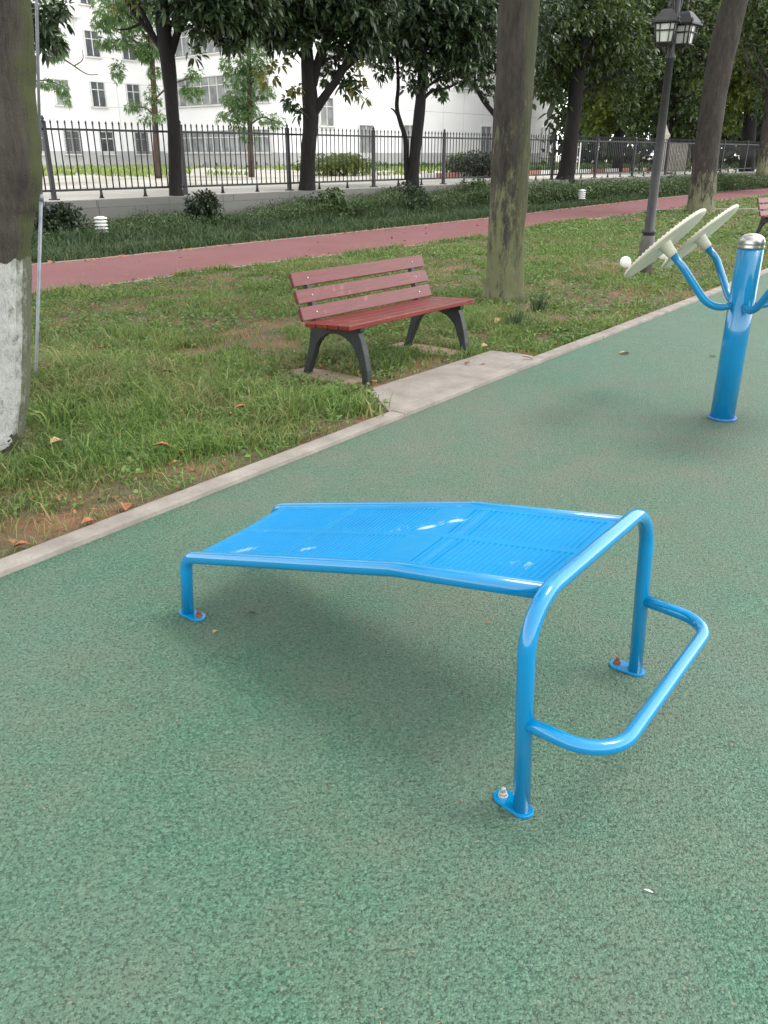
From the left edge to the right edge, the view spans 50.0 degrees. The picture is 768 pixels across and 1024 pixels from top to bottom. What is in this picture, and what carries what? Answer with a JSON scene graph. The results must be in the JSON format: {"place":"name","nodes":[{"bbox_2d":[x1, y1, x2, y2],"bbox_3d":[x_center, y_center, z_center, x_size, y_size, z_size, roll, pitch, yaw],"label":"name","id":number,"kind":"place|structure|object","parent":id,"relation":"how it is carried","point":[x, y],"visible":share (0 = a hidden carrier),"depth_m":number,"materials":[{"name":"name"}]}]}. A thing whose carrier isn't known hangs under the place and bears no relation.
{"place":"outdoors","nodes":[
{"label":"outdoors","id":0,"kind":"place"},
{"bbox_2d":[43,161,638,177],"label":"grass","id":1,"kind":"structure","parent":0,"point":[107,168],"depth_m":40.37,"materials":[{"name":"green plant"}]},
{"bbox_2d":[0,273,767,1023],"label":"court","id":2,"kind":"object","parent":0,"point":[142,757],"depth_m":2.25,"materials":[{"name":"green rubber"}]},
{"bbox_2d":[0,268,767,576],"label":"kerb","id":3,"kind":"structure","parent":2,"relation":"on","point":[15,562],"depth_m":4.32,"materials":[{"name":"concrete"}]},
{"bbox_2d":[21,333,754,1023],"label":"court litter","id":4,"kind":"object","parent":2,"relation":"on","point":[417,911],"visible":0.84,"depth_m":1.81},
{"bbox_2d":[178,501,709,818],"bbox_3d":[0.049,0.222,2.510,1.710,0.590,0.805,14,27,29],"label":"sit up bench","id":5,"kind":"object","parent":2,"relation":"on","point":[542,558],"visible":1,"depth_m":2.34,"materials":[{"name":"blue paint"}]},
{"bbox_2d":[620,204,767,421],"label":"wheel exercise station","id":6,"kind":"object","parent":2,"relation":"on","point":[741,306],"visible":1,"depth_m":4.82,"materials":[{"name":"blue paint"}]},
{"bbox_2d":[0,194,767,558],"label":"lawn","id":7,"kind":"structure","parent":0,"point":[32,526],"depth_m":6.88,"materials":[{"name":"plant"}]},
{"bbox_2d":[13,540,28,547],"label":"fallen leaf","id":8,"kind":"object","parent":7,"relation":"on","point":[21,542],"visible":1,"depth_m":3.37,"materials":[{"name":"brown plant"}]},
{"bbox_2d":[0,0,42,458],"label":"tree","id":9,"kind":"object","parent":7,"relation":"on","point":[21,172],"visible":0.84,"depth_m":3.89,"materials":[{"name":"brown plant"}]},
{"bbox_2d":[35,0,43,376],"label":"metal pipe","id":10,"kind":"object","parent":7,"relation":"on","point":[41,200],"visible":0.66,"depth_m":5.28,"materials":[{"name":"grey metal"}]},
{"bbox_2d":[50,437,61,441],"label":"fallen leaf","id":11,"kind":"object","parent":7,"relation":"on","point":[53,439],"visible":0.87,"depth_m":4.48,"materials":[{"name":"beige plant"}]},
{"bbox_2d":[27,394,87,430],"bbox_3d":[-1.934,-0.589,4.886,0.340,0.187,0.301,-21,31,-39],"label":"grass tuft","id":12,"kind":"object","parent":7,"relation":"on","point":[62,413],"visible":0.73,"depth_m":4.88,"materials":[{"name":"green plant"}]},
{"bbox_2d":[33,201,91,236],"bbox_3d":[-5.887,-5.173,14.761,1.191,0.778,1.210,0,23,0],"label":"shrub","id":13,"kind":"object","parent":7,"relation":"on","point":[61,215],"visible":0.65,"depth_m":14.54,"materials":[{"name":"green plant"}]},
{"bbox_2d":[81,517,95,523],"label":"fallen leaf","id":14,"kind":"object","parent":7,"relation":"on","point":[84,520],"visible":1,"depth_m":3.58,"materials":[{"name":"brown plant"}]},
{"bbox_2d":[93,216,108,234],"bbox_3d":[-5.033,-4.994,14.703,0.236,0.545,0.240,0,23,0],"label":"bollard light","id":15,"kind":"object","parent":7,"relation":"on","point":[100,221],"visible":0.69,"depth_m":14.57,"materials":[{"name":"white paint"}]},
{"bbox_2d":[120,502,130,510],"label":"fallen leaf","id":16,"kind":"object","parent":7,"relation":"on","point":[125,506],"visible":1,"depth_m":3.72,"materials":[{"name":"brown plant"}]},
{"bbox_2d":[154,441,170,445],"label":"fallen leaf","id":17,"kind":"object","parent":7,"relation":"on","point":[161,443],"visible":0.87,"depth_m":4.39,"materials":[{"name":"brown plant"}]},
{"bbox_2d":[182,188,224,226],"bbox_3d":[-3.655,-6.082,16.672,0.923,0.917,0.868,0,23,0],"label":"shrub","id":18,"kind":"object","parent":7,"relation":"on","point":[207,205],"visible":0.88,"depth_m":16.50,"materials":[{"name":"green plant"}]},
{"bbox_2d":[211,374,261,399],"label":"grass tuft","id":19,"kind":"object","parent":7,"relation":"on","point":[244,388],"visible":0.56,"depth_m":5.49,"materials":[{"name":"green plant"}]},
{"bbox_2d":[234,404,249,407],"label":"fallen leaf","id":20,"kind":"object","parent":7,"relation":"on","point":[238,405],"visible":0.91,"depth_m":5.05,"materials":[{"name":"brown plant"}]},
{"bbox_2d":[306,187,351,217],"bbox_3d":[-1.288,-7.075,19.038,1.163,0.857,1.104,0,23,0],"label":"shrub","id":21,"kind":"object","parent":7,"relation":"on","point":[334,196],"visible":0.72,"depth_m":18.88,"materials":[{"name":"green plant"}]},
{"bbox_2d":[333,388,391,419],"bbox_3d":[-0.129,-0.683,5.144,0.381,0.155,0.354,0,23,0],"label":"grass tuft","id":22,"kind":"object","parent":7,"relation":"on","point":[353,403],"visible":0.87,"depth_m":5.13,"materials":[{"name":"green plant"}]},
{"bbox_2d":[3,243,726,542],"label":"leaf litter","id":23,"kind":"object","parent":7,"relation":"on","point":[58,498],"visible":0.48,"depth_m":6.18,"materials":[{"name":"brown plant"}]},
{"bbox_2d":[283,342,459,384],"bbox_3d":[-0.044,-1.153,6.433,0.630,0.048,1.485,18,29,36],"label":"bench pad","id":24,"kind":"object","parent":7,"relation":"on","point":[316,372],"visible":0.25,"depth_m":6.09,"materials":[{"name":"grey concrete"}]},
{"bbox_2d":[288,255,474,385],"bbox_3d":[0.042,-1.479,6.209,0.631,0.725,1.500,18,29,36],"label":"park bench","id":25,"kind":"object","parent":24,"relation":"on","point":[350,327],"visible":0.98,"depth_m":6.09,"materials":[{"name":"red wood"}]},
{"bbox_2d":[31,185,758,263],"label":"border grass","id":26,"kind":"structure","parent":7,"relation":"on","point":[72,245],"depth_m":15.99,"materials":[{"name":"green plant"}]},
{"bbox_2d":[32,190,766,291],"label":"path kerb","id":27,"kind":"structure","parent":7,"relation":"on","point":[108,285],"depth_m":14.28,"materials":[{"name":"concrete"}]},
{"bbox_2d":[32,168,767,242],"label":"undergrowth","id":28,"kind":"object","parent":7,"relation":"on","point":[539,192],"visible":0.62,"depth_m":22.09,"materials":[{"name":"green plant"}]},
{"bbox_2d":[383,181,429,212],"bbox_3d":[0.534,-8.026,21.151,1.358,0.919,1.363,0,23,0],"label":"shrub","id":29,"kind":"object","parent":7,"relation":"on","point":[410,188],"visible":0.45,"depth_m":20.94,"materials":[{"name":"green plant"}]},
{"bbox_2d":[459,176,489,196],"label":"shrub","id":30,"kind":"object","parent":7,"relation":"on","point":[478,181],"visible":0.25,"depth_m":23.30,"materials":[{"name":"green plant"}]},
{"bbox_2d":[481,0,539,303],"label":"tree","id":31,"kind":"object","parent":7,"relation":"on","point":[517,33],"visible":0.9,"depth_m":8.41,"materials":[{"name":"brown plant"}]},
{"bbox_2d":[505,307,538,328],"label":"grass tuft","id":32,"kind":"object","parent":7,"relation":"on","point":[518,319],"visible":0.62,"depth_m":7.68,"materials":[{"name":"green plant"}]},
{"bbox_2d":[524,292,550,311],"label":"grass tuft","id":33,"kind":"object","parent":7,"relation":"on","point":[537,303],"visible":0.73,"depth_m":8.44,"materials":[{"name":"green plant"}]},
{"bbox_2d":[578,189,585,201],"bbox_3d":[6.203,-9.833,25.843,0.240,0.545,0.236,21,31,40],"label":"bollard light","id":34,"kind":"object","parent":7,"relation":"on","point":[581,194],"visible":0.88,"depth_m":25.73,"materials":[{"name":"white paint"}]},
{"bbox_2d":[636,0,703,275],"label":"street lamp","id":35,"kind":"object","parent":7,"relation":"on","point":[673,26],"visible":0.99,"depth_m":10.05,"materials":[{"name":"grey metal"}]},
{"bbox_2d":[644,208,767,211],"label":"lawn kerb","id":36,"kind":"structure","parent":7,"relation":"on","point":[739,209],"depth_m":23.35,"materials":[{"name":"concrete"}]},
{"bbox_2d":[686,0,747,213],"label":"tree","id":37,"kind":"object","parent":7,"relation":"on","point":[717,76],"visible":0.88,"depth_m":21.49,"materials":[{"name":"brown plant"}]},
{"bbox_2d":[756,197,767,233],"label":"park bench","id":38,"kind":"object","parent":7,"relation":"on","point":[763,213],"visible":0.91,"depth_m":15.66,"materials":[{"name":"brown wood"}]},
{"bbox_2d":[42,157,755,200],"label":"raised ground","id":39,"kind":"structure","parent":0,"point":[107,194],"depth_m":25.46,"materials":[{"name":"grey concrete"}]},
{"bbox_2d":[31,0,74,68],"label":"magnolia tree","id":40,"kind":"object","parent":39,"relation":"on","point":[48,36],"visible":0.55,"depth_m":13.64,"materials":[{"name":"green plant"}]},
{"bbox_2d":[35,0,97,109],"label":"dawn redwood tree","id":41,"kind":"object","parent":39,"relation":"on","point":[51,86],"visible":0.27,"depth_m":26.51,"materials":[{"name":"green plant"}]},
{"bbox_2d":[88,0,206,178],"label":"dawn redwood tree","id":42,"kind":"object","parent":39,"relation":"on","point":[143,52],"visible":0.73,"depth_m":28.14,"materials":[{"name":"green plant"}]},
{"bbox_2d":[106,0,284,195],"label":"magnolia tree","id":43,"kind":"object","parent":39,"relation":"on","point":[233,22],"visible":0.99,"depth_m":16.05,"materials":[{"name":"green plant"}]},
{"bbox_2d":[214,40,285,176],"bbox_3d":[-4.891,-16.262,30.015,2.878,7.579,2.409,0,23,0],"label":"dawn redwood tree","id":44,"kind":"object","parent":39,"relation":"on","point":[247,110],"visible":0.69,"depth_m":30.29,"materials":[{"name":"green plant"}]},
{"bbox_2d":[31,0,558,167],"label":"building","id":45,"kind":"structure","parent":39,"relation":"on","point":[101,97],"depth_m":55.66,"materials":[{"name":"white paint"}]},
{"bbox_2d":[52,78,73,106],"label":"window","id":46,"kind":"structure","parent":45,"relation":"in","point":[56,80],"depth_m":53.12,"materials":[{"name":"white glass"}]},
{"bbox_2d":[62,130,81,154],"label":"window","id":47,"kind":"structure","parent":45,"relation":"in","point":[69,133],"depth_m":54.41,"materials":[{"name":"grey glass"}]},
{"bbox_2d":[77,0,96,6],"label":"window","id":48,"kind":"structure","parent":45,"relation":"in","point":[81,2],"depth_m":52.74,"materials":[{"name":"white glass"}]},
{"bbox_2d":[82,29,103,58],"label":"window","id":49,"kind":"structure","parent":45,"relation":"in","point":[91,51],"depth_m":53.69,"materials":[{"name":"grey glass"}]},
{"bbox_2d":[89,81,109,107],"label":"window","id":50,"kind":"structure","parent":45,"relation":"in","point":[97,89],"depth_m":54.89,"materials":[{"name":"grey glass"}]},
{"bbox_2d":[98,131,117,154],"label":"window","id":51,"kind":"structure","parent":45,"relation":"in","point":[103,133],"depth_m":56.22,"materials":[{"name":"grey glass"}]},
{"bbox_2d":[119,33,138,61],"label":"window","id":52,"kind":"structure","parent":45,"relation":"in","point":[125,55],"depth_m":55.65,"materials":[{"name":"white glass"}]},
{"bbox_2d":[125,83,143,109],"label":"window","id":53,"kind":"structure","parent":45,"relation":"in","point":[132,90],"depth_m":56.69,"materials":[{"name":"grey glass"}]},
{"bbox_2d":[133,132,151,154],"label":"window","id":54,"kind":"structure","parent":45,"relation":"in","point":[142,138],"depth_m":58.01,"materials":[{"name":"grey glass"}]},
{"bbox_2d":[159,29,261,59],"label":"window","id":55,"kind":"structure","parent":45,"relation":"in","point":[211,50],"depth_m":54.65,"materials":[{"name":"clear glass"}]},
{"bbox_2d":[162,70,270,108],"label":"window","id":56,"kind":"structure","parent":45,"relation":"in","point":[213,84],"depth_m":54.53,"materials":[{"name":"grey glass"}]},
{"bbox_2d":[167,128,273,153],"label":"window","id":57,"kind":"structure","parent":45,"relation":"in","point":[194,135],"depth_m":55.23,"materials":[{"name":"grey glass"}]},
{"bbox_2d":[320,51,332,74],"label":"window","id":58,"kind":"structure","parent":45,"relation":"in","point":[327,51],"depth_m":53.19,"materials":[{"name":"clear glass"}]},
{"bbox_2d":[318,97,335,127],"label":"window","id":59,"kind":"structure","parent":45,"relation":"in","point":[326,115],"depth_m":54.27,"materials":[{"name":"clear glass"}]},
{"bbox_2d":[358,124,373,157],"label":"window","id":60,"kind":"structure","parent":45,"relation":"in","point":[363,127],"depth_m":57.34,"materials":[{"name":"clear glass"}]},
{"bbox_2d":[402,124,411,157],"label":"window","id":61,"kind":"structure","parent":45,"relation":"in","point":[408,127],"depth_m":60.37,"materials":[{"name":"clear glass"}]},
{"bbox_2d":[480,126,491,154],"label":"window","id":62,"kind":"structure","parent":45,"relation":"in","point":[483,129],"depth_m":67.25,"materials":[{"name":"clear glass"}]},
{"bbox_2d":[540,127,550,156],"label":"window","id":63,"kind":"structure","parent":45,"relation":"in","point":[544,131],"depth_m":73.65,"materials":[{"name":"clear glass"}]},
{"bbox_2d":[248,0,406,190],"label":"magnolia tree","id":64,"kind":"object","parent":39,"relation":"on","point":[357,25],"visible":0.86,"depth_m":18.61,"materials":[{"name":"green plant"}]},
{"bbox_2d":[291,151,376,175],"bbox_3d":[-2.028,-14.029,33.205,3.573,0.936,3.422,0,23,0],"label":"shrub","id":65,"kind":"object","parent":39,"relation":"on","point":[350,168],"visible":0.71,"depth_m":32.61,"materials":[{"name":"green plant"}]},
{"bbox_2d":[41,115,759,199],"bbox_3d":[9.718,-13.827,31.993,0.150,1.470,66.591,19,30,37],"label":"metal fence","id":66,"kind":"object","parent":39,"relation":"on","point":[185,186],"visible":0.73,"depth_m":20.85,"materials":[{"name":"black metal"}]},
{"bbox_2d":[365,0,498,185],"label":"magnolia tree","id":67,"kind":"object","parent":39,"relation":"on","point":[444,33],"visible":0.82,"depth_m":21.22,"materials":[{"name":"green plant"}]},
{"bbox_2d":[445,151,475,172],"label":"shrub","id":68,"kind":"object","parent":39,"relation":"on","point":[456,160],"visible":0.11,"depth_m":31.13,"materials":[{"name":"green plant"}]},
{"bbox_2d":[445,149,490,177],"bbox_3d":[3.464,-12.849,30.383,2.523,1.016,2.484,0,23,0],"label":"shrub","id":69,"kind":"object","parent":39,"relation":"on","point":[480,169],"visible":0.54,"depth_m":30.04,"materials":[{"name":"green plant"}]},
{"bbox_2d":[202,161,756,172],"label":"undergrowth","id":70,"kind":"object","parent":39,"relation":"on","point":[548,166],"visible":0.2,"depth_m":46.86,"materials":[{"name":"green plant"}]},
{"bbox_2d":[448,0,567,115],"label":"magnolia tree","id":71,"kind":"object","parent":39,"relation":"on","point":[489,62],"visible":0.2,"depth_m":24.38,"materials":[{"name":"green plant"}]},
{"bbox_2d":[422,167,691,177],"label":"road kerb","id":72,"kind":"structure","parent":39,"relation":"on","point":[432,175],"depth_m":33.47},
{"bbox_2d":[575,143,580,174],"bbox_3d":[7.815,-14.588,34.033,0.620,1.240,0.095,0,23,0],"label":"white railing","id":73,"kind":"object","parent":39,"relation":"on","point":[579,158],"visible":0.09,"depth_m":33.99,"materials":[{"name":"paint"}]},
{"bbox_2d":[533,0,665,181],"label":"magnolia tree","id":74,"kind":"object","parent":39,"relation":"on","point":[575,57],"visible":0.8,"depth_m":26.73,"materials":[{"name":"green plant"}]},
{"bbox_2d":[579,0,662,171],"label":"broadleaf tree","id":75,"kind":"object","parent":39,"relation":"on","point":[600,120],"visible":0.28,"depth_m":37.42,"materials":[{"name":"green plant"}]},
{"bbox_2d":[532,0,763,165],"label":"wood","id":76,"kind":"object","parent":39,"relation":"on","point":[559,123],"visible":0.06,"depth_m":59.37,"materials":[{"name":"green plant"}]},
{"bbox_2d":[661,124,669,174],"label":"gate pillar","id":77,"kind":"structure","parent":39,"relation":"on","point":[667,134],"depth_m":34.56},
{"bbox_2d":[613,0,719,173],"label":"broadleaf tree","id":78,"kind":"object","parent":39,"relation":"on","point":[682,126],"visible":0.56,"depth_m":35.13,"materials":[{"name":"green plant"}]},
{"bbox_2d":[630,0,721,164],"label":"broadleaf tree","id":79,"kind":"object","parent":39,"relation":"on","point":[693,84],"visible":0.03,"depth_m":43.90,"materials":[{"name":"green plant"}]},
{"bbox_2d":[666,144,688,172],"bbox_3d":[12.728,-15.412,35.856,0.950,1.190,0.095,0,23,0],"label":"board panel","id":80,"kind":"object","parent":39,"relation":"on","point":[677,158],"visible":0.41,"depth_m":35.82,"materials":[{"name":"grey metal"}]},
{"bbox_2d":[699,0,767,171],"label":"broadleaf tree","id":81,"kind":"object","parent":39,"relation":"on","point":[736,101],"visible":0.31,"depth_m":40.06,"materials":[{"name":"green plant"}]},
{"bbox_2d":[707,0,767,175],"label":"broadleaf tree","id":82,"kind":"object","parent":39,"relation":"on","point":[759,27],"visible":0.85,"depth_m":33.52,"materials":[{"name":"green plant"}]},
{"bbox_2d":[32,188,767,292],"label":"path","id":83,"kind":"structure","parent":0,"point":[115,269],"depth_m":13.86,"materials":[{"name":"red rubber"}]},
{"bbox_2d":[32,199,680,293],"bbox_3d":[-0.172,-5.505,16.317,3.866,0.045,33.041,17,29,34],"label":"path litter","id":84,"kind":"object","parent":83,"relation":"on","point":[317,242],"visible":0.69,"depth_m":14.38,"materials":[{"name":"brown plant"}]},
{"bbox_2d":[32,204,686,296],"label":"path edge grass","id":85,"kind":"structure","parent":83,"relation":"on","point":[215,268],"depth_m":13.38,"materials":[{"name":"green plant"}]},
{"bbox_2d":[371,350,533,411],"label":"pavement","id":86,"kind":"structure","parent":0,"point":[410,389],"depth_m":5.90,"materials":[{"name":"concrete"}]},
{"bbox_2d":[556,91,735,155],"label":"sky","id":87,"kind":"structure","parent":0,"point":[563,91],"materials":[{"name":"white"}]},
{"label":"ground","id":88,"kind":"structure","parent":0,"visible":0},
{"bbox_2d":[37,172,755,225],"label":"retaining wall","id":89,"kind":"structure","parent":88,"relation":"on","point":[108,208],"depth_m":17.34,"materials":[{"name":"concrete"}]}
]}

